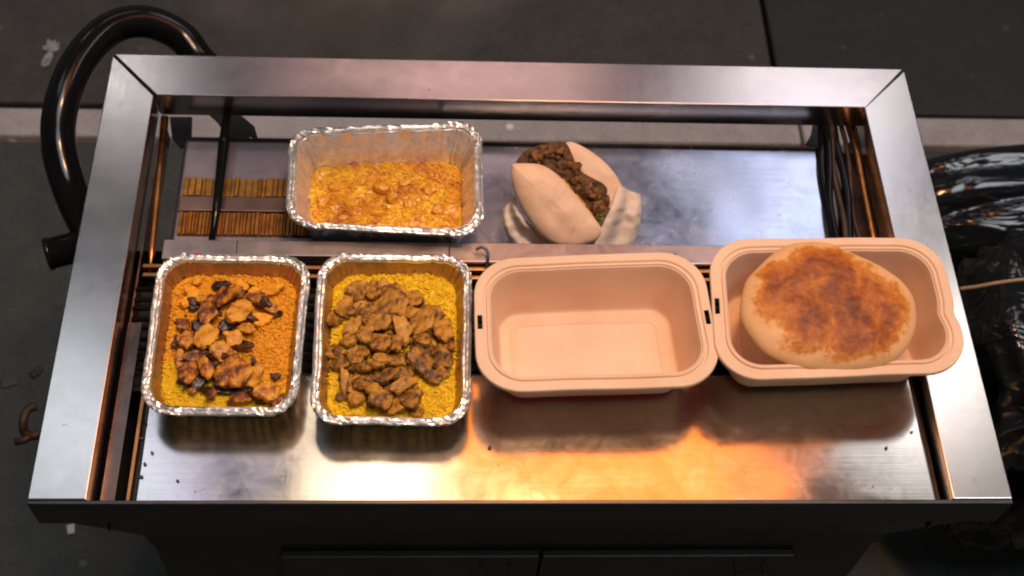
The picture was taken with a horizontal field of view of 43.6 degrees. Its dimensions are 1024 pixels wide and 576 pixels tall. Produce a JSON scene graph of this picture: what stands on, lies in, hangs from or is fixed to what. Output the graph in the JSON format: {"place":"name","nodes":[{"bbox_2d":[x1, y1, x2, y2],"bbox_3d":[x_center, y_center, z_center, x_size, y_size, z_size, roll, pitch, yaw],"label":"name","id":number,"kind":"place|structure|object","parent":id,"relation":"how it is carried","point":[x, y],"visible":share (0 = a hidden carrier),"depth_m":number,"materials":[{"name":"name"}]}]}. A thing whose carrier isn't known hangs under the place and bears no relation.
{"place":"outdoors","nodes":[
{"label":"outdoors","id":0,"kind":"place"},
{"bbox_2d":[0,0,770,108],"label":"pavement","id":1,"kind":"structure","parent":0,"point":[698,32],"depth_m":2.70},
{"bbox_2d":[41,39,59,66],"bbox_3d":[-0.940,-0.478,2.603,0.036,0.001,0.077,1,57,-3],"label":"floor stain","id":2,"kind":"object","parent":1,"relation":"on","point":[50,46],"visible":1,"depth_m":2.61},
{"bbox_2d":[0,142,1023,575],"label":"road","id":3,"kind":"structure","parent":0,"point":[32,292],"depth_m":2.19,"materials":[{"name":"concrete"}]},
{"bbox_2d":[0,375,17,387],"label":"leaf","id":4,"kind":"object","parent":3,"relation":"on","point":[8,381],"visible":1,"depth_m":2.22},
{"bbox_2d":[27,54,1012,575],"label":"food cart","id":5,"kind":"object","parent":3,"relation":"on","point":[719,470],"visible":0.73,"depth_m":1.29,"materials":[{"name":"metal"}]},
{"bbox_2d":[13,402,39,445],"bbox_3d":[-0.475,0.133,1.249,0.027,0.020,0.036,-15,60,-13],"label":"rusty hook","id":6,"kind":"object","parent":5,"relation":"attached to","point":[27,434],"visible":0.92,"depth_m":1.25,"materials":[{"name":"metal"}]},
{"bbox_2d":[40,5,217,270],"bbox_3d":[-0.461,-0.200,1.509,0.166,0.147,0.381,29,60,14],"label":"hose","id":7,"kind":"object","parent":5,"relation":"hanging from","point":[93,42],"visible":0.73,"depth_m":1.45,"materials":[{"name":"black rubber"}]},
{"bbox_2d":[141,252,309,416],"bbox_3d":[-0.272,0.052,1.234,0.150,0.045,0.180,1,57,-3],"label":"foil tray","id":8,"kind":"object","parent":5,"relation":"on","point":[173,272],"visible":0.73,"depth_m":1.24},
{"bbox_2d":[161,273,296,407],"bbox_3d":[-0.272,0.050,1.230,0.122,0.014,0.151,1,57,-3],"label":"rice","id":9,"kind":"object","parent":8,"relation":"in","point":[270,350],"visible":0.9,"depth_m":1.23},
{"bbox_2d":[175,348,183,369],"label":"chicken piece","id":10,"kind":"object","parent":9,"relation":"on","point":[179,353],"visible":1,"depth_m":1.21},
{"bbox_2d":[176,317,190,329],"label":"chicken piece","id":11,"kind":"object","parent":9,"relation":"on","point":[183,323],"visible":1,"depth_m":1.23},
{"bbox_2d":[176,330,194,349],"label":"chicken piece","id":12,"kind":"object","parent":9,"relation":"on","point":[184,339],"visible":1,"depth_m":1.21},
{"bbox_2d":[178,360,199,384],"bbox_3d":[-0.302,0.079,1.197,0.019,0.007,0.030,19,44,-6],"label":"chicken piece","id":13,"kind":"object","parent":9,"relation":"on","point":[189,373],"visible":1,"depth_m":1.19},
{"bbox_2d":[183,286,201,297],"bbox_3d":[-0.311,0.004,1.250,0.016,0.010,0.016,-25,62,-18],"label":"rice clump","id":14,"kind":"object","parent":9,"relation":"on","point":[192,291],"visible":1,"depth_m":1.25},
{"bbox_2d":[182,350,207,361],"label":"chicken piece","id":15,"kind":"object","parent":9,"relation":"on","point":[194,355],"visible":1,"depth_m":1.20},
{"bbox_2d":[189,377,207,390],"bbox_3d":[-0.294,0.089,1.197,0.013,0.008,0.016,29,60,14],"label":"charred strip","id":16,"kind":"object","parent":9,"relation":"on","point":[198,384],"visible":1,"depth_m":1.20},
{"bbox_2d":[196,356,214,380],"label":"chicken piece","id":17,"kind":"object","parent":9,"relation":"on","point":[206,368],"visible":1,"depth_m":1.19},
{"bbox_2d":[193,323,218,349],"bbox_3d":[-0.290,0.046,1.214,0.025,0.010,0.027,36,62,18],"label":"chicken piece","id":18,"kind":"object","parent":9,"relation":"on","point":[206,334],"visible":1,"depth_m":1.21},
{"bbox_2d":[197,300,218,324],"bbox_3d":[-0.293,0.023,1.228,0.020,0.008,0.028,-22,61,-17],"label":"chicken piece","id":19,"kind":"object","parent":9,"relation":"on","point":[207,312],"visible":1,"depth_m":1.23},
{"bbox_2d":[205,386,216,398],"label":"chicken piece","id":20,"kind":"object","parent":9,"relation":"on","point":[211,393],"visible":1,"depth_m":1.19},
{"bbox_2d":[199,350,229,359],"bbox_3d":[-0.280,0.063,1.205,0.033,0.006,0.010,6,72,12],"label":"charred strip","id":21,"kind":"object","parent":9,"relation":"on","point":[225,355],"visible":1,"depth_m":1.20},
{"bbox_2d":[209,340,232,361],"bbox_3d":[-0.273,0.060,1.206,0.027,0.008,0.021,18,77,-13],"label":"chicken piece","id":22,"kind":"object","parent":9,"relation":"on","point":[217,348],"visible":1,"depth_m":1.20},
{"bbox_2d":[211,280,231,289],"bbox_3d":[-0.286,-0.003,1.256,0.022,0.006,0.010,-9,58,7],"label":"charred strip","id":23,"kind":"object","parent":9,"relation":"on","point":[216,285],"visible":1,"depth_m":1.25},
{"bbox_2d":[207,285,243,307],"bbox_3d":[-0.279,0.006,1.239,0.041,0.009,0.022,-34,48,-4],"label":"chicken piece","id":24,"kind":"object","parent":9,"relation":"on","point":[223,295],"visible":1,"depth_m":1.23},
{"bbox_2d":[218,319,236,333],"bbox_3d":[-0.272,0.034,1.229,0.027,0.006,0.013,-42,86,-21],"label":"charred strip","id":25,"kind":"object","parent":9,"relation":"on","point":[224,325],"visible":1,"depth_m":1.23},
{"bbox_2d":[215,387,248,395],"bbox_3d":[-0.262,0.095,1.196,0.038,0.006,0.012,1,53,-14],"label":"charred strip","id":26,"kind":"object","parent":9,"relation":"on","point":[229,392],"visible":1,"depth_m":1.19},
{"bbox_2d":[212,353,252,388],"bbox_3d":[-0.260,0.077,1.196,0.039,0.009,0.039,-9,57,1],"label":"chicken piece","id":27,"kind":"object","parent":9,"relation":"on","point":[233,370],"visible":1,"depth_m":1.19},
{"bbox_2d":[222,329,243,346],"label":"chicken piece","id":28,"kind":"object","parent":9,"relation":"on","point":[234,338],"visible":1,"depth_m":1.22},
{"bbox_2d":[224,298,254,323],"bbox_3d":[-0.262,0.023,1.231,0.022,0.008,0.036,33,45,6],"label":"chicken piece","id":29,"kind":"object","parent":9,"relation":"on","point":[240,310],"visible":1,"depth_m":1.23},
{"bbox_2d":[227,392,251,404],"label":"chicken piece","id":30,"kind":"object","parent":9,"relation":"on","point":[239,398],"visible":1,"depth_m":1.19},
{"bbox_2d":[233,342,254,350],"bbox_3d":[-0.255,0.056,1.216,0.022,0.005,0.008,-11,39,-3],"label":"charred strip","id":31,"kind":"object","parent":9,"relation":"on","point":[245,346],"visible":1,"depth_m":1.21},
{"bbox_2d":[235,323,256,333],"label":"chicken piece","id":32,"kind":"object","parent":9,"relation":"on","point":[248,328],"visible":1,"depth_m":1.22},
{"bbox_2d":[246,365,263,387],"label":"chicken piece","id":33,"kind":"object","parent":9,"relation":"on","point":[253,380],"visible":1,"depth_m":1.20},
{"bbox_2d":[245,290,266,304],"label":"chicken piece","id":34,"kind":"object","parent":9,"relation":"on","point":[254,298],"visible":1,"depth_m":1.24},
{"bbox_2d":[252,312,272,328],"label":"chicken piece","id":35,"kind":"object","parent":9,"relation":"on","point":[265,319],"visible":1,"depth_m":1.24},
{"bbox_2d":[252,382,280,402],"bbox_3d":[-0.229,0.097,1.190,0.027,0.011,0.020,-2,59,-24],"label":"chicken piece","id":36,"kind":"object","parent":9,"relation":"on","point":[266,392],"visible":1,"depth_m":1.19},
{"bbox_2d":[263,300,276,313],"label":"chicken piece","id":37,"kind":"object","parent":9,"relation":"on","point":[272,309],"visible":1,"depth_m":1.24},
{"bbox_2d":[256,296,271,307],"bbox_3d":[-0.242,0.013,1.244,0.020,0.008,0.013,3,57,-2],"label":"charred strip","id":38,"kind":"object","parent":37,"relation":"on","point":[264,301],"visible":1,"depth_m":1.24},
{"bbox_2d":[262,284,285,295],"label":"chicken piece","id":39,"kind":"object","parent":9,"relation":"on","point":[272,290],"visible":1,"depth_m":1.25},
{"bbox_2d":[268,393,285,406],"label":"chicken piece","id":40,"kind":"object","parent":9,"relation":"on","point":[278,399],"visible":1,"depth_m":1.19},
{"bbox_2d":[285,121,483,242],"bbox_3d":[-0.135,-0.103,1.363,0.207,0.058,0.152,1,57,-3],"label":"foil tray","id":41,"kind":"object","parent":5,"relation":"on","point":[458,144],"visible":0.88,"depth_m":1.37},
{"bbox_2d":[351,178,366,186],"bbox_3d":[-0.165,-0.112,1.379,0.018,0.010,0.011,-7,50,6],"label":"curry lump","id":42,"kind":"object","parent":41,"relation":"in","point":[360,181],"visible":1,"depth_m":1.38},
{"bbox_2d":[361,206,389,216],"bbox_3d":[-0.146,-0.081,1.361,0.032,0.012,0.014,1,37,-3],"label":"curry lump","id":43,"kind":"object","parent":41,"relation":"in","point":[377,211],"visible":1,"depth_m":1.36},
{"bbox_2d":[310,161,461,239],"bbox_3d":[-0.135,-0.097,1.374,0.164,0.014,0.105,1,57,-3],"label":"rice","id":44,"kind":"object","parent":41,"relation":"in","point":[444,179],"visible":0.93,"depth_m":1.37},
{"bbox_2d":[327,182,341,192],"bbox_3d":[-0.191,-0.108,1.375,0.016,0.011,0.012,3,47,-15],"label":"curry lump","id":45,"kind":"object","parent":44,"relation":"on","point":[332,187],"visible":1,"depth_m":1.37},
{"bbox_2d":[343,198,359,208],"bbox_3d":[-0.171,-0.090,1.364,0.018,0.010,0.013,2,40,4],"label":"curry lump","id":46,"kind":"object","parent":44,"relation":"on","point":[351,203],"visible":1,"depth_m":1.36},
{"bbox_2d":[372,182,389,194],"bbox_3d":[-0.140,-0.107,1.373,0.020,0.011,0.011,9,50,5],"label":"curry lump","id":47,"kind":"object","parent":44,"relation":"on","point":[382,188],"visible":1,"depth_m":1.37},
{"bbox_2d":[423,186,436,194],"bbox_3d":[-0.089,-0.105,1.379,0.015,0.010,0.011,-14,71,-17],"label":"curry lump","id":48,"kind":"object","parent":44,"relation":"on","point":[429,190],"visible":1,"depth_m":1.38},
{"bbox_2d":[431,202,444,213],"bbox_3d":[-0.079,-0.085,1.367,0.016,0.012,0.014,-8,78,-3],"label":"curry lump","id":49,"kind":"object","parent":44,"relation":"on","point":[436,207],"visible":1,"depth_m":1.36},
{"bbox_2d":[403,198,416,208],"bbox_3d":[-0.109,-0.089,1.368,0.014,0.012,0.013,-4,58,-6],"label":"curry lump","id":50,"kind":"object","parent":41,"relation":"in","point":[408,203],"visible":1,"depth_m":1.36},
{"bbox_2d":[310,252,472,426],"bbox_3d":[-0.115,0.056,1.241,0.153,0.045,0.191,1,57,-3],"label":"foil tray","id":51,"kind":"object","parent":5,"relation":"on","point":[334,271],"visible":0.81,"depth_m":1.24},
{"bbox_2d":[326,272,456,417],"bbox_3d":[-0.115,0.054,1.238,0.124,0.015,0.164,1,57,-3],"label":"rice","id":52,"kind":"object","parent":51,"relation":"in","point":[438,400],"visible":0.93,"depth_m":1.23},
{"bbox_2d":[326,310,343,325],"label":"meat slice","id":53,"kind":"object","parent":52,"relation":"on","point":[334,318],"visible":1,"depth_m":1.24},
{"bbox_2d":[326,343,348,359],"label":"meat slice","id":54,"kind":"object","parent":52,"relation":"on","point":[330,354],"visible":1,"depth_m":1.22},
{"bbox_2d":[331,346,347,356],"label":"meat slice","id":55,"kind":"object","parent":54,"relation":"on","point":[336,350],"visible":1,"depth_m":1.22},
{"bbox_2d":[329,357,350,370],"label":"meat slice","id":56,"kind":"object","parent":52,"relation":"on","point":[336,364],"visible":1,"depth_m":1.21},
{"bbox_2d":[335,389,348,401],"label":"meat slice","id":57,"kind":"object","parent":52,"relation":"on","point":[340,397],"visible":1,"depth_m":1.20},
{"bbox_2d":[334,295,352,318],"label":"meat slice","id":58,"kind":"object","parent":52,"relation":"on","point":[343,304],"visible":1,"depth_m":1.25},
{"bbox_2d":[338,333,355,347],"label":"meat slice","id":59,"kind":"object","parent":52,"relation":"on","point":[347,340],"visible":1,"depth_m":1.22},
{"bbox_2d":[346,375,353,389],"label":"meat slice","id":60,"kind":"object","parent":52,"relation":"on","point":[348,384],"visible":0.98,"depth_m":1.20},
{"bbox_2d":[347,373,364,393],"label":"meat slice","id":61,"kind":"object","parent":60,"relation":"on","point":[350,389],"visible":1,"depth_m":1.20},
{"bbox_2d":[351,376,370,389],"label":"meat slice","id":62,"kind":"object","parent":61,"relation":"on","point":[359,383],"visible":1,"depth_m":1.20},
{"bbox_2d":[343,316,361,334],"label":"meat slice","id":63,"kind":"object","parent":52,"relation":"on","point":[352,326],"visible":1,"depth_m":1.23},
{"bbox_2d":[346,344,358,353],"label":"meat slice","id":64,"kind":"object","parent":52,"relation":"on","point":[354,348],"visible":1,"depth_m":1.22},
{"bbox_2d":[356,344,369,357],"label":"meat slice","id":65,"kind":"object","parent":64,"relation":"on","point":[362,351],"visible":1,"depth_m":1.22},
{"bbox_2d":[346,351,364,364],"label":"meat slice","id":66,"kind":"object","parent":65,"relation":"on","point":[352,358],"visible":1,"depth_m":1.21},
{"bbox_2d":[347,391,366,407],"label":"meat slice","id":67,"kind":"object","parent":52,"relation":"on","point":[356,398],"visible":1,"depth_m":1.19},
{"bbox_2d":[344,280,371,295],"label":"meat slice","id":68,"kind":"object","parent":52,"relation":"on","point":[351,288],"visible":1,"depth_m":1.26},
{"bbox_2d":[351,292,366,301],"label":"meat slice","id":69,"kind":"object","parent":52,"relation":"on","point":[358,296],"visible":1,"depth_m":1.25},
{"bbox_2d":[346,360,372,373],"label":"meat slice","id":70,"kind":"object","parent":52,"relation":"on","point":[363,367],"visible":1,"depth_m":1.21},
{"bbox_2d":[357,325,374,343],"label":"meat slice","id":71,"kind":"object","parent":52,"relation":"on","point":[365,334],"visible":1,"depth_m":1.22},
{"bbox_2d":[367,359,384,369],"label":"meat slice","id":72,"kind":"object","parent":52,"relation":"on","point":[374,364],"visible":1,"depth_m":1.21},
{"bbox_2d":[364,367,401,384],"bbox_3d":[-0.121,0.083,1.202,0.039,0.012,0.015,-21,40,-1],"label":"meat slice","id":73,"kind":"object","parent":52,"relation":"on","point":[385,376],"visible":1,"depth_m":1.20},
{"bbox_2d":[382,386,399,404],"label":"meat slice","id":74,"kind":"object","parent":52,"relation":"on","point":[396,401],"visible":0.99,"depth_m":1.20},
{"bbox_2d":[367,389,393,411],"bbox_3d":[-0.121,0.105,1.188,0.027,0.008,0.023,-6,61,-23],"label":"meat slice","id":75,"kind":"object","parent":74,"relation":"on","point":[382,399],"visible":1,"depth_m":1.19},
{"bbox_2d":[365,382,382,394],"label":"meat slice","id":76,"kind":"object","parent":75,"relation":"on","point":[372,387],"visible":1,"depth_m":1.19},
{"bbox_2d":[388,376,418,395],"bbox_3d":[-0.102,0.090,1.198,0.031,0.009,0.015,-25,79,-12],"label":"meat slice","id":77,"kind":"object","parent":74,"relation":"on","point":[400,386],"visible":1,"depth_m":1.20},
{"bbox_2d":[372,287,410,316],"bbox_3d":[-0.116,0.015,1.245,0.036,0.010,0.037,24,59,11],"label":"meat slice","id":78,"kind":"object","parent":52,"relation":"on","point":[393,301],"visible":1,"depth_m":1.24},
{"bbox_2d":[404,306,418,318],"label":"meat slice","id":79,"kind":"object","parent":78,"relation":"on","point":[412,312],"visible":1,"depth_m":1.24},
{"bbox_2d":[381,402,404,415],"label":"meat slice","id":80,"kind":"object","parent":52,"relation":"on","point":[393,409],"visible":1,"depth_m":1.19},
{"bbox_2d":[390,335,403,352],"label":"meat slice","id":81,"kind":"object","parent":52,"relation":"on","point":[396,343],"visible":1,"depth_m":1.22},
{"bbox_2d":[392,315,412,347],"bbox_3d":[-0.104,0.041,1.229,0.017,0.008,0.034,-12,77,-19],"label":"meat slice","id":82,"kind":"object","parent":52,"relation":"on","point":[402,327],"visible":1,"depth_m":1.23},
{"bbox_2d":[399,386,423,409],"bbox_3d":[-0.094,0.103,1.195,0.021,0.008,0.026,21,52,25],"label":"meat slice","id":83,"kind":"object","parent":52,"relation":"on","point":[410,398],"visible":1,"depth_m":1.19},
{"bbox_2d":[409,337,413,346],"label":"meat slice","id":84,"kind":"object","parent":52,"relation":"on","point":[411,342],"visible":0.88,"depth_m":1.23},
{"bbox_2d":[412,333,431,347],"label":"meat slice","id":85,"kind":"object","parent":84,"relation":"on","point":[424,340],"visible":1,"depth_m":1.22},
{"bbox_2d":[407,291,423,306],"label":"meat slice","id":86,"kind":"object","parent":52,"relation":"on","point":[416,300],"visible":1,"depth_m":1.25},
{"bbox_2d":[407,406,424,417],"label":"meat slice","id":87,"kind":"object","parent":52,"relation":"on","point":[418,412],"visible":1,"depth_m":1.20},
{"bbox_2d":[423,368,443,384],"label":"meat slice","id":88,"kind":"object","parent":52,"relation":"on","point":[433,376],"visible":1,"depth_m":1.21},
{"bbox_2d":[405,345,432,377],"bbox_3d":[-0.086,0.071,1.217,0.023,0.010,0.037,-39,87,-28],"label":"meat slice","id":89,"kind":"object","parent":88,"relation":"on","point":[418,359],"visible":1,"depth_m":1.21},
{"bbox_2d":[421,304,445,320],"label":"meat slice","id":90,"kind":"object","parent":52,"relation":"on","point":[440,314],"visible":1,"depth_m":1.25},
{"bbox_2d":[431,343,453,368],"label":"meat slice","id":91,"kind":"object","parent":52,"relation":"on","point":[441,355],"visible":1,"depth_m":1.22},
{"bbox_2d":[436,365,449,379],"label":"meat slice","id":92,"kind":"object","parent":52,"relation":"on","point":[443,371],"visible":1,"depth_m":1.21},
{"bbox_2d":[433,318,453,342],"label":"meat slice","id":93,"kind":"object","parent":52,"relation":"on","point":[443,331],"visible":1,"depth_m":1.23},
{"bbox_2d":[441,337,455,351],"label":"meat slice","id":94,"kind":"object","parent":52,"relation":"on","point":[450,345],"visible":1,"depth_m":1.23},
{"label":"meat slice","id":95,"kind":"object","parent":52,"relation":"on","visible":0},
{"bbox_2d":[365,313,391,330],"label":"meat slice","id":96,"kind":"object","parent":95,"relation":"on","point":[378,321],"visible":1,"depth_m":1.23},
{"label":"meat slice","id":97,"kind":"object","parent":52,"relation":"on","visible":0},
{"bbox_2d":[408,306,436,335],"bbox_3d":[-0.087,0.034,1.236,0.028,0.010,0.038,5,60,20],"label":"meat slice","id":98,"kind":"object","parent":97,"relation":"on","point":[422,322],"visible":1,"depth_m":1.23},
{"label":"meat slice","id":99,"kind":"object","parent":52,"relation":"on","visible":0},
{"bbox_2d":[366,333,390,352],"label":"meat slice","id":100,"kind":"object","parent":99,"relation":"on","point":[376,342],"visible":1,"depth_m":1.22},
{"label":"meat slice","id":101,"kind":"object","parent":52,"relation":"on","visible":0},
{"bbox_2d":[385,353,406,366],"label":"meat slice","id":102,"kind":"object","parent":101,"relation":"on","point":[398,360],"visible":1,"depth_m":1.21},
{"bbox_2d":[372,352,393,363],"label":"meat slice","id":103,"kind":"object","parent":102,"relation":"on","point":[383,357],"visible":1,"depth_m":1.21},
{"label":"meat slice","id":104,"kind":"object","parent":52,"relation":"on","visible":0},
{"bbox_2d":[340,366,348,395],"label":"meat slice","id":105,"kind":"object","parent":104,"relation":"on","point":[344,376],"visible":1,"depth_m":1.20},
{"label":"meat slice","id":106,"kind":"object","parent":52,"relation":"on","visible":0},
{"bbox_2d":[395,366,414,378],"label":"meat slice","id":107,"kind":"object","parent":106,"relation":"on","point":[406,371],"visible":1,"depth_m":1.20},
{"label":"meat slice","id":108,"kind":"object","parent":52,"relation":"on","visible":0},
{"bbox_2d":[353,300,364,316],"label":"meat slice","id":109,"kind":"object","parent":108,"relation":"on","point":[356,304],"visible":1,"depth_m":1.25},
{"bbox_2d":[354,301,373,321],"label":"meat slice","id":110,"kind":"object","parent":109,"relation":"on","point":[365,309],"visible":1,"depth_m":1.24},
{"bbox_2d":[280,549,539,575],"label":"door","id":111,"kind":"structure","parent":5,"relation":"in","point":[481,562],"depth_m":1.33,"materials":[{"name":"metal"}]},
{"bbox_2d":[502,186,640,244],"bbox_3d":[0.064,-0.067,1.354,0.148,0.054,0.065,1,57,-3],"label":"paper napkin","id":112,"kind":"object","parent":5,"relation":"on","point":[519,228],"visible":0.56,"depth_m":1.35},
{"bbox_2d":[511,142,629,243],"bbox_3d":[0.063,-0.100,1.349,0.118,0.070,0.108,-20,61,-16],"label":"pita sandwich","id":113,"kind":"object","parent":112,"relation":"in","point":[565,193],"visible":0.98,"depth_m":1.33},
{"bbox_2d":[474,252,717,397],"bbox_3d":[0.077,0.047,1.241,0.230,0.066,0.155,1,57,-3],"label":"takeout box","id":114,"kind":"object","parent":5,"relation":"on","point":[609,324],"visible":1,"depth_m":1.26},
{"bbox_2d":[537,548,794,575],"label":"door","id":115,"kind":"structure","parent":5,"relation":"in","point":[553,562],"depth_m":1.34,"materials":[{"name":"metal"}]},
{"bbox_2d":[709,238,963,386],"bbox_3d":[0.308,0.035,1.263,0.242,0.067,0.163,1,57,-3],"label":"takeout box","id":116,"kind":"object","parent":5,"relation":"on","point":[935,346],"visible":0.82,"depth_m":1.26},
{"bbox_2d":[740,242,916,368],"bbox_3d":[0.303,0.014,1.228,0.173,0.035,0.138,1,57,-3],"label":"flatbread","id":117,"kind":"object","parent":116,"relation":"in","point":[814,305],"visible":1,"depth_m":1.21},
{"bbox_2d":[927,144,1023,276],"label":"garbage bag","id":118,"kind":"object","parent":3,"relation":"on","point":[979,193],"visible":0.25,"depth_m":2.02,"materials":[{"name":"black plastic"}]},
{"bbox_2d":[940,229,1023,550],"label":"garbage bag","id":119,"kind":"object","parent":3,"relation":"on","point":[995,316],"visible":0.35,"depth_m":1.70,"materials":[{"name":"black plastic"}]},
{"bbox_2d":[960,278,1023,290],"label":"cord","id":120,"kind":"object","parent":119,"relation":"on","point":[992,283],"visible":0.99,"depth_m":1.55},
{"bbox_2d":[759,0,1023,119],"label":"pavement","id":121,"kind":"structure","parent":0,"point":[958,59],"depth_m":2.75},
{"label":"ground","id":122,"kind":"structure","parent":0,"visible":0},
{"bbox_2d":[0,108,800,146],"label":"kerb","id":123,"kind":"structure","parent":122,"relation":"on","point":[19,124],"depth_m":2.56,"materials":[{"name":"concrete"}]},
{"bbox_2d":[798,118,1023,151],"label":"kerb","id":124,"kind":"structure","parent":122,"relation":"on","point":[948,135],"depth_m":2.62,"materials":[{"name":"concrete"}]},
{"label":"gristle strip","id":125,"kind":"object","parent":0,"visible":0},
{"bbox_2d":[362,291,379,301],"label":"meat slice","id":126,"kind":"object","parent":125,"relation":"on","point":[373,300],"visible":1,"depth_m":1.26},
{"bbox_2d":[364,287,380,299],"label":"meat slice","id":127,"kind":"object","parent":126,"relation":"on","point":[371,293],"visible":1,"depth_m":1.25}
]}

